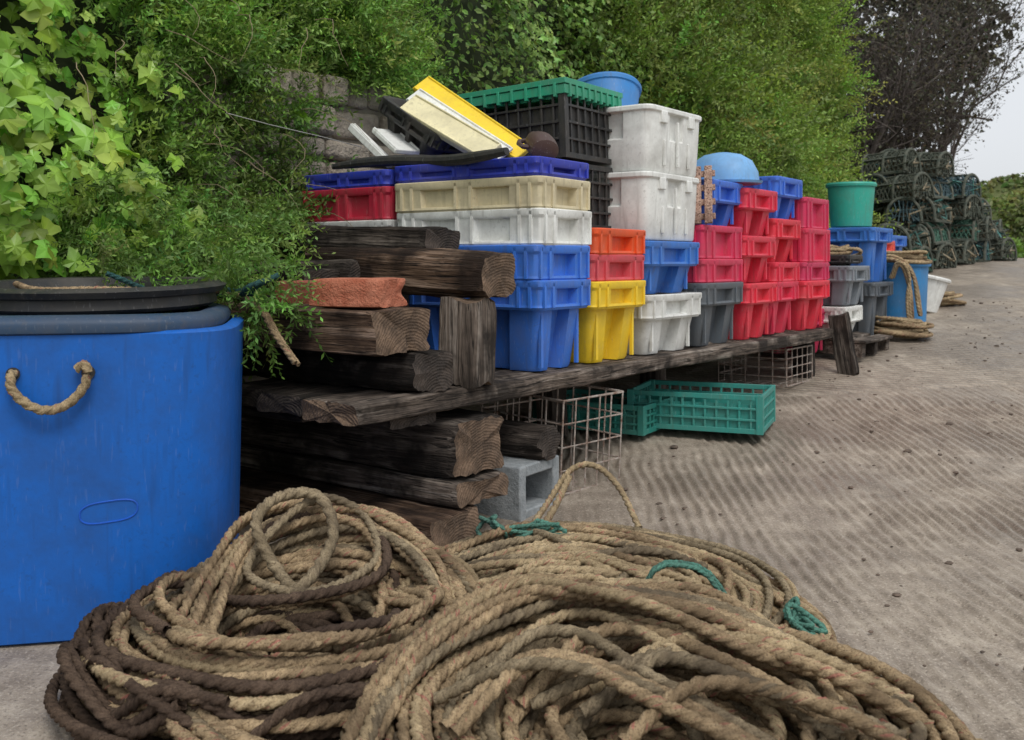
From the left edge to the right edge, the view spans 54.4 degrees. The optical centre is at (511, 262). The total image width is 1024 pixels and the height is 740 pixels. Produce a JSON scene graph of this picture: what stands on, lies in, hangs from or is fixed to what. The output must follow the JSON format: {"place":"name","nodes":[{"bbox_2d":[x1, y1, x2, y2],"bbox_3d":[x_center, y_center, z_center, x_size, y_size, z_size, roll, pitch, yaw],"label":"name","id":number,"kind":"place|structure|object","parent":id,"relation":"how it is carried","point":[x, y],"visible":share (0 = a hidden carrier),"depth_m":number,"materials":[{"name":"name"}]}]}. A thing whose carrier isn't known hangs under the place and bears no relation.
{"place":"outdoors","nodes":[
{"label":"outdoors","id":0,"kind":"place"},
{"bbox_2d":[0,258,1023,739],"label":"concrete slipway","id":1,"kind":"structure","parent":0,"point":[808,524],"depth_m":3.60,"materials":[{"name":"concrete"}]},
{"bbox_2d":[0,303,243,645],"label":"plastic tub","id":2,"kind":"object","parent":1,"relation":"on","point":[120,480],"visible":0.78,"depth_m":2.27,"materials":[{"name":"plastic"}]},
{"bbox_2d":[5,360,92,414],"bbox_3d":[-1.032,0.279,2.220,0.188,0.123,0.047,0,0,-7],"label":"rope handle","id":3,"kind":"object","parent":2,"relation":"attached to","point":[26,403],"visible":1,"depth_m":2.21,"materials":[{"name":"fabric"}]},
{"bbox_2d":[0,276,226,314],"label":"rubber tray","id":4,"kind":"object","parent":2,"relation":"on","point":[148,297],"visible":0.88,"depth_m":2.46,"materials":[{"name":"black rubber"}]},
{"bbox_2d":[13,281,300,366],"bbox_3d":[-0.966,0.170,2.721,0.706,0.239,0.327,0,0,-28],"label":"loose rope","id":5,"kind":"object","parent":2,"relation":"on","point":[277,336],"visible":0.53,"depth_m":2.76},
{"bbox_2d":[43,486,496,739],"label":"rope coil","id":6,"kind":"object","parent":1,"relation":"on","point":[300,632],"visible":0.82,"depth_m":1.92,"materials":[{"name":"fabric"}]},
{"bbox_2d":[239,466,480,545],"bbox_3d":[-0.684,0.808,3.327,1.269,0.124,0.273,0,0,34],"label":"timber plank","id":7,"kind":"object","parent":1,"relation":"on","point":[439,525],"visible":0.35,"depth_m":3.12,"materials":[{"name":"brown wood"}]},
{"bbox_2d":[240,444,508,507],"bbox_3d":[-0.605,0.707,3.493,1.325,0.082,0.279,0,0,38],"label":"timber plank","id":8,"kind":"object","parent":7,"relation":"on","point":[460,492],"visible":0.54,"depth_m":3.19,"materials":[{"name":"wood"}]},
{"bbox_2d":[241,408,503,477],"bbox_3d":[-0.623,0.576,3.503,1.323,0.192,0.272,0,0,36],"label":"timber sleeper","id":9,"kind":"object","parent":8,"relation":"on","point":[458,442],"visible":0.51,"depth_m":3.17,"materials":[{"name":"wood"}]},
{"bbox_2d":[28,0,470,382],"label":"feathery shrub","id":10,"kind":"object","parent":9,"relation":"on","point":[224,30],"visible":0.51,"depth_m":3.98,"materials":[{"name":"green plant"}]},
{"bbox_2d":[241,405,308,422],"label":"timber plank","id":11,"kind":"object","parent":9,"relation":"on","point":[250,410],"visible":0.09,"depth_m":3.05,"materials":[{"name":"brown wood"}]},
{"bbox_2d":[5,124,335,379],"bbox_3d":[-1.120,-0.034,3.265,1.075,0.917,1.356,0,0,-11],"label":"overhanging shrub","id":12,"kind":"object","parent":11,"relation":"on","point":[217,267],"visible":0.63,"depth_m":3.07,"materials":[{"name":"green plant"}]},
{"bbox_2d":[0,0,184,279],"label":"ivy","id":13,"kind":"object","parent":12,"relation":"attached to","point":[34,92],"visible":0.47,"depth_m":3.31,"materials":[{"name":"green plant"}]},
{"bbox_2d":[0,143,207,276],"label":"ivy","id":14,"kind":"object","parent":12,"relation":"attached to","point":[14,247],"visible":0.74,"depth_m":3.03,"materials":[{"name":"green plant"}]},
{"bbox_2d":[242,379,312,406],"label":"bench plank","id":15,"kind":"object","parent":9,"relation":"on","point":[252,391],"depth_m":3.13,"materials":[{"name":"brown wood"}]},
{"bbox_2d":[409,279,590,370],"bbox_3d":[-0.077,0.225,3.773,0.684,0.324,0.359,0,0,35],"label":"fish crate","id":16,"kind":"object","parent":15,"relation":"on","point":[537,325],"visible":0.56,"depth_m":3.57,"materials":[{"name":"blue plastic"}]},
{"bbox_2d":[458,245,589,280],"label":"fish crate","id":17,"kind":"object","parent":16,"relation":"on","point":[552,262],"visible":0.34,"depth_m":3.52,"materials":[{"name":"blue plastic"}]},
{"bbox_2d":[397,208,591,245],"bbox_3d":[-0.073,-0.110,3.774,0.684,0.158,0.359,0,0,35],"label":"fish crate","id":18,"kind":"object","parent":17,"relation":"on","point":[534,226],"visible":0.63,"depth_m":3.59,"materials":[{"name":"white plastic"}]},
{"bbox_2d":[395,175,589,213],"bbox_3d":[-0.079,-0.230,3.768,0.684,0.141,0.359,0,0,35],"label":"fish crate","id":19,"kind":"object","parent":18,"relation":"on","point":[537,191],"visible":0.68,"depth_m":3.61,"materials":[{"name":"beige plastic"}]},
{"bbox_2d":[395,156,588,183],"bbox_3d":[-0.083,-0.328,3.775,0.684,0.080,0.359,0,0,36],"label":"plastic tray","id":20,"kind":"object","parent":19,"relation":"on","point":[528,166],"visible":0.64,"depth_m":3.60,"materials":[{"name":"plastic"}]},
{"bbox_2d":[331,147,508,169],"bbox_3d":[-0.350,-0.385,3.756,0.905,0.067,0.091,0,0,39],"label":"rubber hose","id":21,"kind":"object","parent":20,"relation":"on","point":[442,160],"visible":0.99,"depth_m":3.73,"materials":[{"name":"black rubber"}]},
{"bbox_2d":[378,95,462,154],"bbox_3d":[-0.347,-0.514,4.046,0.364,0.150,0.304,37,20,29],"label":"plastic tray","id":22,"kind":"object","parent":20,"relation":"on","point":[424,139],"visible":0.45,"depth_m":3.92,"materials":[{"name":"plastic"}]},
{"bbox_2d":[400,94,501,152],"bbox_3d":[-0.243,-0.517,3.834,0.497,0.100,0.041,34,-24,34],"label":"plastic board","id":23,"kind":"object","parent":20,"relation":"on","point":[454,131],"visible":0.67,"depth_m":3.81,"materials":[{"name":"plastic"}]},
{"bbox_2d":[413,76,527,157],"bbox_3d":[-0.164,-0.569,3.900,0.622,0.090,0.028,38,-22,32],"label":"plastic board","id":24,"kind":"object","parent":20,"relation":"on","point":[445,95],"visible":0.6,"depth_m":3.90,"materials":[{"name":"plastic"}]},
{"bbox_2d":[516,131,558,157],"bbox_3d":[0.084,-0.431,3.605,0.143,0.090,0.207,0,22,-11],"label":"buoy","id":25,"kind":"object","parent":20,"relation":"on","point":[539,143],"visible":0.94,"depth_m":3.52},
{"bbox_2d":[570,280,645,362],"bbox_3d":[0.160,0.230,4.086,0.684,0.314,0.404,0,0,37],"label":"fish crate","id":26,"kind":"object","parent":15,"relation":"on","point":[606,323],"visible":0.34,"depth_m":3.89,"materials":[{"name":"yellow plastic"}]},
{"bbox_2d":[587,254,644,281],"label":"fish crate","id":27,"kind":"object","parent":26,"relation":"on","point":[616,267],"visible":0.2,"depth_m":3.90,"materials":[{"name":"red plastic"}]},
{"bbox_2d":[589,228,645,254],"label":"fish crate","id":28,"kind":"object","parent":27,"relation":"on","point":[609,241],"visible":0.21,"depth_m":3.89,"materials":[{"name":"orange plastic"}]},
{"bbox_2d":[585,164,612,227],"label":"lattice crate","id":29,"kind":"object","parent":28,"relation":"on","point":[600,199],"visible":0.02,"depth_m":4.13,"materials":[{"name":"black plastic"}]},
{"bbox_2d":[458,77,622,164],"bbox_3d":[0.080,-0.562,4.269,0.656,0.320,0.476,-2,-1,35],"label":"lattice crate","id":30,"kind":"object","parent":29,"relation":"on","point":[567,118],"visible":0.47,"depth_m":4.04,"materials":[{"name":"black plastic"}]},
{"bbox_2d":[627,292,701,354],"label":"fish crate","id":31,"kind":"object","parent":15,"relation":"on","point":[662,321],"visible":0.32,"depth_m":4.26,"materials":[{"name":"white plastic"}]},
{"bbox_2d":[642,241,699,293],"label":"fish crate","id":32,"kind":"object","parent":31,"relation":"on","point":[667,264],"visible":0.22,"depth_m":4.34,"materials":[{"name":"blue plastic"}]},
{"bbox_2d":[586,171,698,241],"bbox_3d":[0.456,-0.234,4.466,0.631,0.285,0.508,0,0,36],"label":"fish box","id":33,"kind":"object","parent":32,"relation":"on","point":[657,206],"visible":0.59,"depth_m":4.19,"materials":[{"name":"white plastic"}]},
{"bbox_2d":[589,104,701,177],"bbox_3d":[0.467,-0.516,4.464,0.631,0.275,0.498,0,0,37],"label":"fish box","id":34,"kind":"object","parent":33,"relation":"on","point":[652,137],"visible":0.51,"depth_m":4.19,"materials":[{"name":"white plastic"}]},
{"bbox_2d":[578,71,641,105],"bbox_3d":[0.430,-0.712,4.639,0.361,0.210,0.314,-13,-27,31],"label":"plastic bucket","id":35,"kind":"object","parent":34,"relation":"on","point":[628,86],"visible":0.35,"depth_m":4.53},
{"bbox_2d":[681,282,742,345],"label":"fish crate","id":36,"kind":"object","parent":15,"relation":"on","point":[712,322],"visible":0.34,"depth_m":4.67,"materials":[{"name":"grey plastic"}]},
{"bbox_2d":[687,259,742,282],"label":"fish crate","id":37,"kind":"object","parent":36,"relation":"on","point":[715,270],"visible":0.23,"depth_m":4.60,"materials":[{"name":"red plastic"}]},
{"bbox_2d":[692,225,742,258],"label":"fish crate","id":38,"kind":"object","parent":37,"relation":"on","point":[719,242],"visible":0.25,"depth_m":4.68,"materials":[{"name":"red plastic"}]},
{"bbox_2d":[694,165,715,224],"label":"wooden slats","id":39,"kind":"object","parent":38,"relation":"on","point":[707,202],"visible":0.48,"depth_m":4.54,"materials":[{"name":"brown wood"}]},
{"bbox_2d":[696,179,742,225],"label":"fish crate","id":40,"kind":"object","parent":38,"relation":"on","point":[726,195],"visible":0.19,"depth_m":4.83,"materials":[{"name":"blue plastic"}]},
{"bbox_2d":[697,152,762,185],"bbox_3d":[1.062,-0.472,5.026,0.408,0.161,0.340,0,0,36],"label":"plastic bowl","id":41,"kind":"object","parent":40,"relation":"on","point":[734,167],"visible":0.66,"depth_m":4.89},
{"bbox_2d":[728,282,776,339],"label":"fish crate","id":42,"kind":"object","parent":15,"relation":"on","point":[750,315],"visible":0.31,"depth_m":5.00,"materials":[{"name":"red plastic"}]},
{"bbox_2d":[741,236,775,282],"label":"fish crate","id":43,"kind":"object","parent":42,"relation":"on","point":[757,251],"visible":0.2,"depth_m":5.11,"materials":[{"name":"red plastic"}]},
{"bbox_2d":[727,188,777,235],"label":"fish crate","id":44,"kind":"object","parent":43,"relation":"on","point":[754,209],"visible":0.38,"depth_m":5.01,"materials":[{"name":"red plastic"}]},
{"bbox_2d":[763,281,798,334],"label":"fish crate","id":45,"kind":"object","parent":15,"relation":"on","point":[779,311],"visible":0.27,"depth_m":5.46,"materials":[{"name":"red plastic"}]},
{"bbox_2d":[760,262,799,281],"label":"fish crate","id":46,"kind":"object","parent":45,"relation":"on","point":[783,271],"visible":0.35,"depth_m":5.30,"materials":[{"name":"red plastic"}]},
{"bbox_2d":[762,218,800,261],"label":"fish crate","id":47,"kind":"object","parent":46,"relation":"on","point":[785,232],"visible":0.32,"depth_m":5.45,"materials":[{"name":"red plastic"}]},
{"bbox_2d":[743,176,802,218],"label":"fish crate","id":48,"kind":"object","parent":47,"relation":"on","point":[789,190],"visible":0.33,"depth_m":5.39,"materials":[{"name":"blue plastic"}]},
{"bbox_2d":[256,367,508,416],"bbox_3d":[0.469,0.421,4.519,0.239,0.071,3.922,0,0,36],"label":"bench plank","id":49,"kind":"object","parent":9,"relation":"on","point":[286,400],"visible":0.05,"depth_m":2.98,"materials":[{"name":"brown wood"}]},
{"bbox_2d":[301,328,832,425],"bbox_3d":[0.659,0.420,4.374,0.243,0.081,3.974,0,0,36],"label":"bench plank","id":50,"kind":"object","parent":9,"relation":"on","point":[366,407],"visible":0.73,"depth_m":3.38,"materials":[{"name":"wood"}]},
{"bbox_2d":[242,346,452,391],"bbox_3d":[-0.677,0.328,3.312,1.124,0.137,0.226,0,0,36],"label":"timber post","id":51,"kind":"object","parent":50,"relation":"on","point":[429,370],"visible":0.58,"depth_m":3.04,"materials":[{"name":"brown wood"}]},
{"bbox_2d":[219,301,429,356],"bbox_3d":[-0.727,0.204,3.191,1.023,0.147,0.278,0,0,34],"label":"timber plank","id":52,"kind":"object","parent":51,"relation":"on","point":[377,332],"visible":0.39,"depth_m":2.90,"materials":[{"name":"brown wood"}]},
{"bbox_2d":[200,268,340,301],"bbox_3d":[-0.860,0.081,3.569,0.616,0.119,0.265,0,0,36],"label":"timber plank","id":53,"kind":"object","parent":52,"relation":"on","point":[321,273],"visible":0.11,"depth_m":3.37,"materials":[{"name":"brown wood"}]},
{"bbox_2d":[76,0,368,251],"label":"trailing stems","id":54,"kind":"object","parent":53,"relation":"on","point":[226,111],"visible":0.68,"depth_m":3.55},
{"bbox_2d":[238,259,408,306],"bbox_3d":[-0.745,0.130,3.725,0.722,0.290,0.312,0,0,36],"label":"timber plank","id":55,"kind":"object","parent":53,"relation":"on","point":[349,268],"visible":0.13,"depth_m":3.44,"materials":[{"name":"brown wood"}]},
{"bbox_2d":[309,277,406,307],"bbox_3d":[-0.459,0.090,2.975,0.264,0.089,0.136,0,0,22],"label":"clay brick","id":56,"kind":"object","parent":52,"relation":"on","point":[382,292],"visible":0.98,"depth_m":2.92,"materials":[{"name":"brick"}]},
{"bbox_2d":[438,296,496,387],"bbox_3d":[-0.137,0.252,3.165,0.150,0.288,0.143,0,0,30],"label":"timber sleeper","id":57,"kind":"object","parent":50,"relation":"on","point":[467,332],"visible":0.86,"depth_m":3.11,"materials":[{"name":"brown wood"}]},
{"bbox_2d":[304,247,515,297],"bbox_3d":[-0.374,0.030,3.422,0.871,0.166,0.186,2,1,39],"label":"timber post","id":58,"kind":"object","parent":57,"relation":"on","point":[439,272],"visible":0.71,"depth_m":3.22,"materials":[{"name":"brown wood"}]},
{"bbox_2d":[252,224,459,249],"bbox_3d":[-0.593,-0.087,3.687,0.872,0.103,0.217,2,1,33],"label":"timber plank","id":59,"kind":"object","parent":58,"relation":"on","point":[390,237],"visible":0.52,"depth_m":3.50,"materials":[{"name":"brown wood"}]},
{"bbox_2d":[785,280,829,330],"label":"fish crate","id":60,"kind":"object","parent":50,"relation":"on","point":[806,309],"visible":0.28,"depth_m":5.67,"materials":[{"name":"red plastic"}]},
{"bbox_2d":[798,262,828,280],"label":"fish crate","id":61,"kind":"object","parent":60,"relation":"on","point":[815,271],"visible":0.23,"depth_m":5.69,"materials":[{"name":"red plastic"}]},
{"bbox_2d":[786,228,829,262],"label":"fish crate","id":62,"kind":"object","parent":61,"relation":"on","point":[810,245],"visible":0.22,"depth_m":5.61,"materials":[{"name":"red plastic"}]},
{"bbox_2d":[789,197,828,229],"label":"fish crate","id":63,"kind":"object","parent":62,"relation":"on","point":[810,212],"visible":0.19,"depth_m":5.64,"materials":[{"name":"red plastic"}]},
{"bbox_2d":[472,455,558,521],"bbox_3d":[-0.079,0.775,3.518,0.420,0.190,0.260,0,0,33],"label":"concrete block","id":64,"kind":"object","parent":1,"relation":"on","point":[532,484],"depth_m":3.36,"materials":[{"name":"concrete"}]},
{"bbox_2d":[499,419,560,460],"bbox_3d":[-0.117,0.625,3.602,0.621,0.142,0.144,0,0,36],"label":"timber post","id":65,"kind":"object","parent":64,"relation":"on","point":[526,440],"visible":0.3,"depth_m":3.43,"materials":[{"name":"brown wood"}]},
{"bbox_2d":[536,388,567,438],"bbox_3d":[0.179,0.633,4.483,0.108,0.386,0.125,0,0,36],"label":"bench leg","id":66,"kind":"object","parent":1,"relation":"on","point":[551,410],"visible":0.27,"depth_m":4.44,"materials":[{"name":"brown wood"}]},
{"bbox_2d":[481,385,623,495],"bbox_3d":[0.150,0.657,3.833,0.407,0.350,0.367,4,3,42],"label":"wire crate","id":67,"kind":"object","parent":1,"relation":"on","point":[562,423],"visible":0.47,"depth_m":3.77,"materials":[{"name":"metal"}]},
{"bbox_2d":[371,461,836,641],"bbox_3d":[0.210,0.723,2.252,0.982,0.301,0.972,0,0,-43],"label":"rope coil","id":68,"kind":"object","parent":1,"relation":"on","point":[595,551],"visible":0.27,"depth_m":2.32,"materials":[{"name":"fabric"}]},
{"bbox_2d":[475,514,827,634],"bbox_3d":[0.249,0.704,2.252,0.912,0.175,0.309,0,0,32],"label":"teal rope","id":69,"kind":"object","parent":68,"relation":"on","point":[797,617],"visible":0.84,"depth_m":2.06,"materials":[{"name":"fabric"}]},
{"bbox_2d":[533,388,676,435],"bbox_3d":[0.438,0.695,4.664,0.556,0.130,0.406,0,0,30],"label":"lattice crate","id":70,"kind":"object","parent":1,"relation":"on","point":[641,421],"visible":0.45,"depth_m":4.47,"materials":[{"name":"teal plastic"}]},
{"bbox_2d":[339,572,982,739],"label":"rope coil","id":71,"kind":"object","parent":1,"relation":"on","point":[737,669],"visible":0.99,"depth_m":1.70,"materials":[{"name":"fabric"}]},
{"bbox_2d":[627,379,775,434],"bbox_3d":[0.883,0.663,4.611,0.606,0.170,0.426,0,0,22],"label":"lattice crate","id":72,"kind":"object","parent":1,"relation":"on","point":[742,412],"visible":0.88,"depth_m":4.44,"materials":[{"name":"teal plastic"}]},
{"bbox_2d":[530,0,901,235],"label":"tamarisk tree","id":73,"kind":"object","parent":1,"relation":"on","point":[774,108],"visible":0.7,"depth_m":7.73,"materials":[{"name":"green plant"}]},
{"bbox_2d":[718,344,812,387],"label":"wire crate","id":74,"kind":"object","parent":1,"relation":"on","point":[779,384],"visible":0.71,"depth_m":5.62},
{"bbox_2d":[828,312,858,375],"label":"timber plank","id":75,"kind":"object","parent":1,"relation":"on","point":[846,360],"visible":0.98,"depth_m":5.89,"materials":[{"name":"brown wood"}]},
{"bbox_2d":[817,332,892,357],"bbox_3d":[2.086,0.519,6.619,0.700,0.107,0.600,5,3,36],"label":"wooden pallet","id":76,"kind":"object","parent":1,"relation":"on","point":[865,343],"visible":0.3,"depth_m":6.40,"materials":[{"name":"brown wood"}]},
{"bbox_2d":[822,305,862,330],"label":"fish crate","id":77,"kind":"object","parent":76,"relation":"on","point":[855,313],"visible":0.29,"depth_m":6.27,"materials":[{"name":"white plastic"}]},
{"bbox_2d":[823,266,869,304],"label":"fish crate","id":78,"kind":"object","parent":77,"relation":"on","point":[846,285],"visible":0.39,"depth_m":6.29,"materials":[{"name":"plastic"}]},
{"bbox_2d":[849,281,893,335],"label":"fish crate","id":79,"kind":"object","parent":76,"relation":"on","point":[875,297],"visible":0.34,"depth_m":6.92,"materials":[{"name":"grey plastic"}]},
{"bbox_2d":[827,227,892,281],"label":"fish crate","id":80,"kind":"object","parent":79,"relation":"on","point":[871,242],"visible":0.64,"depth_m":6.96,"materials":[{"name":"blue plastic"}]},
{"bbox_2d":[825,181,876,227],"bbox_3d":[2.427,-0.405,7.126,0.352,0.320,0.352,0,0,0],"label":"plastic bucket","id":81,"kind":"object","parent":80,"relation":"on","point":[851,204],"visible":0.98,"depth_m":7.00,"materials":[{"name":"plastic"}]},
{"bbox_2d":[830,244,966,338],"bbox_3d":[2.952,0.209,7.603,0.760,0.656,3.043,0,0,37],"label":"rope coil","id":82,"kind":"object","parent":1,"relation":"on","point":[910,327],"visible":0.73,"depth_m":7.01,"materials":[{"name":"fabric"}]},
{"bbox_2d":[882,263,931,321],"bbox_3d":[2.934,0.243,7.548,0.456,0.480,0.456,0,0,0],"label":"plastic barrel","id":83,"kind":"object","parent":1,"relation":"on","point":[896,304],"visible":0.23,"depth_m":7.37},
{"bbox_2d":[912,246,935,272],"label":"lobster pot","id":84,"kind":"object","parent":1,"relation":"on","point":[929,255],"visible":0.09,"depth_m":11.16,"materials":[{"name":"green wicker"}]},
{"bbox_2d":[881,220,930,249],"bbox_3d":[4.471,-0.281,11.256,0.734,0.359,0.529,3,2,-37],"label":"lobster pot","id":85,"kind":"object","parent":84,"relation":"on","point":[919,234],"visible":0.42,"depth_m":11.17,"materials":[{"name":"green wicker"}]},
{"bbox_2d":[880,196,924,227],"bbox_3d":[4.451,-0.547,11.307,0.477,0.374,0.727,-1,-1,15],"label":"lobster pot","id":86,"kind":"object","parent":85,"relation":"on","point":[911,209],"visible":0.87,"depth_m":11.11,"materials":[{"name":"green wicker"}]},
{"bbox_2d":[874,172,934,203],"bbox_3d":[4.402,-0.824,11.322,0.475,0.347,0.771,-5,1,-33],"label":"lobster pot","id":87,"kind":"object","parent":86,"relation":"on","point":[908,188],"visible":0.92,"depth_m":11.16,"materials":[{"name":"black metal"}]},
{"bbox_2d":[857,148,921,178],"bbox_3d":[4.381,-1.126,11.623,0.475,0.347,0.771,2,-5,-40],"label":"lobster pot","id":88,"kind":"object","parent":87,"relation":"on","point":[896,165],"visible":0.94,"depth_m":11.48,"materials":[{"name":"black metal"}]},
{"bbox_2d":[834,0,1023,173],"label":"bare shrub","id":89,"kind":"object","parent":1,"relation":"on","point":[978,83],"visible":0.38,"depth_m":15.71,"materials":[{"name":"brown plant"}]},
{"bbox_2d":[926,242,956,267],"bbox_3d":[4.871,-0.081,11.841,0.507,0.342,0.802,1,3,-33],"label":"lobster pot","id":90,"kind":"object","parent":1,"relation":"on","point":[939,255],"visible":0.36,"depth_m":11.61,"materials":[{"name":"green wicker"}]},
{"bbox_2d":[922,218,950,244],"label":"lobster pot","id":91,"kind":"object","parent":90,"relation":"on","point":[937,232],"visible":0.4,"depth_m":11.74,"materials":[{"name":"green wicker"}]},
{"bbox_2d":[915,195,955,224],"bbox_3d":[4.980,-0.601,11.799,0.528,0.359,0.734,6,3,42],"label":"lobster pot","id":92,"kind":"object","parent":91,"relation":"on","point":[936,210],"visible":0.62,"depth_m":11.68,"materials":[{"name":"green wicker"}]},
{"bbox_2d":[919,177,955,202],"bbox_3d":[4.970,-0.867,11.893,0.727,0.374,0.477,0,-1,-39],"label":"lobster pot","id":93,"kind":"object","parent":92,"relation":"on","point":[941,185],"visible":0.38,"depth_m":11.85,"materials":[{"name":"green wicker"}]},
{"bbox_2d":[908,151,954,178],"bbox_3d":[4.904,-1.149,11.935,0.475,0.347,0.771,-3,4,-38],"label":"lobster pot","id":94,"kind":"object","parent":93,"relation":"on","point":[935,164],"visible":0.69,"depth_m":11.72,"materials":[{"name":"green wicker"}]},
{"bbox_2d":[841,0,1023,183],"label":"sky","id":95,"kind":"structure","parent":0,"point":[1001,153],"materials":[{"name":"white"}]},
{"bbox_3d":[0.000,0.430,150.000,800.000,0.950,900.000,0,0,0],"label":"ground","id":96,"kind":"structure","parent":0,"visible":0},
{"bbox_2d":[143,45,410,381],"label":"stone wall","id":97,"kind":"structure","parent":96,"relation":"on","point":[370,114],"depth_m":4.46,"materials":[{"name":"stone"}]},
{"bbox_2d":[0,0,768,278],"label":"hedge bank","id":98,"kind":"structure","parent":96,"relation":"on","point":[6,25],"depth_m":5.72,"materials":[{"name":"plant"}]},
{"bbox_2d":[261,0,726,151],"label":"bramble hedge","id":99,"kind":"object","parent":98,"relation":"on","point":[505,52],"visible":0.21,"depth_m":6.05,"materials":[{"name":"green plant"}]},
{"bbox_2d":[304,0,674,108],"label":"ivy","id":100,"kind":"object","parent":99,"relation":"attached to","point":[541,33],"visible":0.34,"depth_m":5.97,"materials":[{"name":"green plant"}]},
{"bbox_2d":[773,0,1023,181],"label":"dark shrub foliage","id":101,"kind":"object","parent":96,"relation":"on","point":[863,9],"visible":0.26,"depth_m":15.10,"materials":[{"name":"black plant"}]},
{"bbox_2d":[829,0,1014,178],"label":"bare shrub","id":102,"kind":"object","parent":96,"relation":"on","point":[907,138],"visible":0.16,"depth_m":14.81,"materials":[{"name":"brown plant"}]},
{"bbox_2d":[965,173,1023,244],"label":"hedge","id":103,"kind":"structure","parent":96,"relation":"on","point":[1016,196],"depth_m":19.97,"materials":[{"name":"green plant"}]},
{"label":"fish crate","id":104,"kind":"object","parent":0,"visible":0},
{"bbox_2d":[307,220,397,226],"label":"fish crate","id":105,"kind":"object","parent":104,"relation":"on","point":[371,223],"visible":0.12,"depth_m":3.92,"materials":[{"name":"white plastic"}]},
{"bbox_2d":[301,186,397,221],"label":"fish crate","id":106,"kind":"object","parent":105,"relation":"on","point":[366,203],"visible":0.45,"depth_m":3.97,"materials":[{"name":"plastic"}]},
{"bbox_2d":[304,169,398,190],"bbox_3d":[-0.569,-0.320,4.138,0.504,0.080,0.364,0,0,38],"label":"plastic tray","id":107,"kind":"object","parent":106,"relation":"on","point":[369,178],"visible":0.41,"depth_m":3.97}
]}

